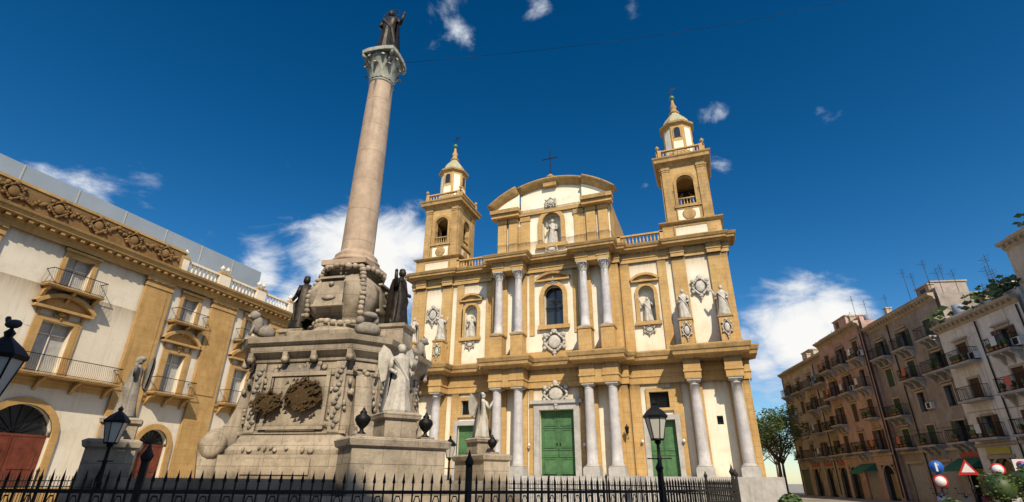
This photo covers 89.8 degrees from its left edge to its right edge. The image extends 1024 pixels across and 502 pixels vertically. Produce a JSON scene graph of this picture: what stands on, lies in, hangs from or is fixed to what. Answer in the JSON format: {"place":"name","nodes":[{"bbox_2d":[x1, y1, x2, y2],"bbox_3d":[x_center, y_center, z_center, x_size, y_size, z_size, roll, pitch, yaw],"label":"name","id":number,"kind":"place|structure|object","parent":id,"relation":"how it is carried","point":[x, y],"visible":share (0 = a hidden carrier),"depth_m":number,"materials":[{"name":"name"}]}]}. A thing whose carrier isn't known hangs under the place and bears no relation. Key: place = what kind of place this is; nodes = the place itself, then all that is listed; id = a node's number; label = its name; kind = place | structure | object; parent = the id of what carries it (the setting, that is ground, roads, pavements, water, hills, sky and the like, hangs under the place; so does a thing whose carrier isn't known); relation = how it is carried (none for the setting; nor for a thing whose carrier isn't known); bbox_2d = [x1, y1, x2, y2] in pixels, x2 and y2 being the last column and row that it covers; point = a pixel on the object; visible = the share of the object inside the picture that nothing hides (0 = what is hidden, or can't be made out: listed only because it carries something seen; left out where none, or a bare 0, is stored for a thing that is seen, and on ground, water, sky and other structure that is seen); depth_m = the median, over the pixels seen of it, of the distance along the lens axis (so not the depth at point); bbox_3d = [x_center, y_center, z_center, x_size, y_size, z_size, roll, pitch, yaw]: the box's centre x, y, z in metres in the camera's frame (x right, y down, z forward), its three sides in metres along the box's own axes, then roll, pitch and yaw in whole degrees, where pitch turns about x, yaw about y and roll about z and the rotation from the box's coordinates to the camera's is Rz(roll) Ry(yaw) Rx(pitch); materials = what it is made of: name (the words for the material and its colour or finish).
{"place":"outdoors","nodes":[
{"label":"outdoors","id":0,"kind":"place"},
{"bbox_2d":[0,0,1023,483],"label":"sky","id":1,"kind":"structure","parent":0,"point":[852,144],"materials":[{"name":"blue"}]},
{"bbox_2d":[520,204,624,241],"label":"church","id":2,"kind":"structure","parent":0,"point":[618,230],"depth_m":59.98,"materials":[{"name":"beige stone"}]},
{"bbox_2d":[404,88,787,501],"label":"church facade","id":3,"kind":"structure","parent":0,"point":[567,332],"depth_m":49.67,"materials":[{"name":"beige stone"}]},
{"bbox_2d":[777,332,852,497],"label":"apartment building","id":4,"kind":"structure","parent":0,"point":[822,467],"depth_m":69.67,"materials":[{"name":"paint"}]},
{"bbox_2d":[788,484,909,501],"bbox_3d":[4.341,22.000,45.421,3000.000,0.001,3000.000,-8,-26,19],"label":"ground","id":5,"kind":"structure","parent":0,"point":[797,489],"depth_m":56.93,"materials":[{"name":"grey stone"}]},
{"bbox_2d":[0,328,29,395],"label":"lamp post","id":6,"kind":"object","parent":5,"relation":"on","point":[14,356],"visible":1,"depth_m":7.29,"materials":[{"name":"metal"}]},
{"bbox_2d":[4,316,28,328],"bbox_3d":[-7.253,1.057,7.537,0.423,0.210,0.123,3,-24,-6],"label":"pigeon on lamp","id":7,"kind":"object","parent":6,"relation":"on","point":[10,323],"visible":1,"depth_m":7.49,"materials":[{"name":"grey"}]},
{"bbox_2d":[95,406,130,488],"bbox_3d":[-10.972,5.866,13.767,0.637,3.360,0.552,-8,-26,19],"label":"lamp post","id":8,"kind":"object","parent":5,"relation":"on","point":[116,423],"visible":0.81,"depth_m":14.03,"materials":[{"name":"metal"}]},
{"bbox_2d":[0,153,293,501],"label":"palazzo","id":9,"kind":"structure","parent":5,"relation":"on","point":[99,296],"depth_m":36.11,"materials":[{"name":"paint"}]},
{"bbox_2d":[57,10,533,501],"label":"marian column monument","id":10,"kind":"object","parent":5,"relation":"on","point":[340,365],"visible":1,"depth_m":17.30,"materials":[{"name":"stone"}]},
{"bbox_2d":[406,0,845,62],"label":"overhead cable","id":11,"kind":"object","parent":10,"relation":"attached to","point":[627,39],"visible":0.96,"depth_m":26.45,"materials":[{"name":"metal"}]},
{"bbox_2d":[445,435,455,479],"bbox_3d":[-2.914,10.275,23.590,0.637,3.460,0.552,-8,-26,19],"label":"lamp post","id":12,"kind":"object","parent":5,"relation":"on","point":[449,453],"visible":0.56,"depth_m":23.83,"materials":[{"name":"metal"}]},
{"bbox_2d":[643,400,671,501],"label":"lamp post","id":13,"kind":"object","parent":5,"relation":"on","point":[654,416],"visible":0.84,"depth_m":13.24,"materials":[{"name":"metal"}]},
{"bbox_2d":[758,420,787,460],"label":"street tree","id":14,"kind":"object","parent":5,"relation":"on","point":[770,444],"visible":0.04,"depth_m":100.87,"materials":[{"name":"green plant"}]},
{"bbox_2d":[759,408,793,492],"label":"tree","id":15,"kind":"object","parent":5,"relation":"on","point":[783,460],"visible":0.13,"depth_m":82.96,"materials":[{"name":"green plant"}]},
{"bbox_2d":[762,430,794,476],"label":"street tree","id":16,"kind":"object","parent":5,"relation":"on","point":[775,462],"visible":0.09,"depth_m":120.94,"materials":[{"name":"green plant"}]},
{"bbox_2d":[755,403,811,476],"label":"tree","id":17,"kind":"object","parent":5,"relation":"on","point":[775,428],"visible":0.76,"depth_m":70.09,"materials":[{"name":"green plant"}]},
{"bbox_2d":[777,492,802,501],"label":"pot shrub","id":18,"kind":"object","parent":5,"relation":"on","point":[788,497],"visible":1,"depth_m":19.66,"materials":[{"name":"green plant"}]},
{"bbox_2d":[929,459,948,495],"bbox_3d":[21.060,11.615,25.125,0.600,2.650,0.095,-15,-29,31],"label":"blue road sign","id":19,"kind":"object","parent":5,"relation":"on","point":[941,481],"visible":1,"depth_m":25.35,"materials":[{"name":"blue metal"}]},
{"bbox_2d":[930,487,948,501],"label":"scooter","id":20,"kind":"object","parent":5,"relation":"on","point":[940,496],"visible":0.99,"depth_m":24.16,"materials":[{"name":"grey metal"}]},
{"bbox_2d":[939,497,961,501],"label":"pot shrub","id":21,"kind":"object","parent":5,"relation":"on","point":[949,500],"visible":1,"depth_m":18.12,"materials":[{"name":"green plant"}]},
{"bbox_2d":[954,487,972,501],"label":"scooter","id":22,"kind":"object","parent":5,"relation":"on","point":[966,498],"visible":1,"depth_m":24.12,"materials":[{"name":"grey metal"}]},
{"bbox_2d":[958,460,979,501],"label":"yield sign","id":23,"kind":"object","parent":5,"relation":"on","point":[967,469],"visible":1,"depth_m":25.41,"materials":[{"name":"white metal"}]},
{"bbox_2d":[974,488,991,501],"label":"scooter","id":24,"kind":"object","parent":5,"relation":"on","point":[986,497],"visible":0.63,"depth_m":24.11,"materials":[{"name":"red metal"}]},
{"bbox_2d":[990,462,1008,501],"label":"road sign","id":25,"kind":"object","parent":5,"relation":"on","point":[995,467],"visible":0.78,"depth_m":25.43,"materials":[{"name":"white metal"}]},
{"bbox_2d":[976,469,1023,501],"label":"pot shrub","id":26,"kind":"object","parent":5,"relation":"on","point":[999,486],"visible":0.98,"depth_m":23.62,"materials":[{"name":"green plant"}]},
{"bbox_2d":[1006,462,1023,496],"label":"pot shrub","id":27,"kind":"object","parent":5,"relation":"on","point":[1018,474],"visible":0.64,"depth_m":23.94,"materials":[{"name":"green plant"}]},
{"bbox_2d":[1011,458,1023,470],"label":"road sign","id":28,"kind":"object","parent":5,"relation":"on","point":[1016,462],"visible":0.66,"depth_m":25.64,"materials":[{"name":"white metal"}]},
{"bbox_2d":[1012,488,1023,501],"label":"scooter","id":29,"kind":"object","parent":5,"relation":"on","point":[1017,498],"visible":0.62,"depth_m":23.39,"materials":[{"name":"white metal"}]},
{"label":"fence kerb","id":30,"kind":"structure","parent":5,"relation":"on","visible":0},
{"bbox_2d":[0,440,740,501],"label":"monument fence","id":31,"kind":"object","parent":30,"relation":"on","point":[147,456],"visible":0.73,"depth_m":7.12,"materials":[{"name":"black metal"}]},
{"bbox_2d":[813,294,913,501],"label":"apartment building","id":32,"kind":"structure","parent":0,"point":[863,427],"depth_m":56.79,"materials":[{"name":"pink paint"}]},
{"bbox_2d":[860,259,993,501],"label":"apartment building","id":33,"kind":"structure","parent":0,"point":[927,418],"depth_m":47.39,"materials":[{"name":"paint"}]},
{"bbox_2d":[926,254,1023,501],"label":"apartment building","id":34,"kind":"structure","parent":0,"point":[982,342],"depth_m":38.46,"materials":[{"name":"white paint"}]},
{"bbox_2d":[995,213,1023,292],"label":"building","id":35,"kind":"structure","parent":0,"point":[1011,245],"depth_m":36.30,"materials":[{"name":"paint"}]}
]}

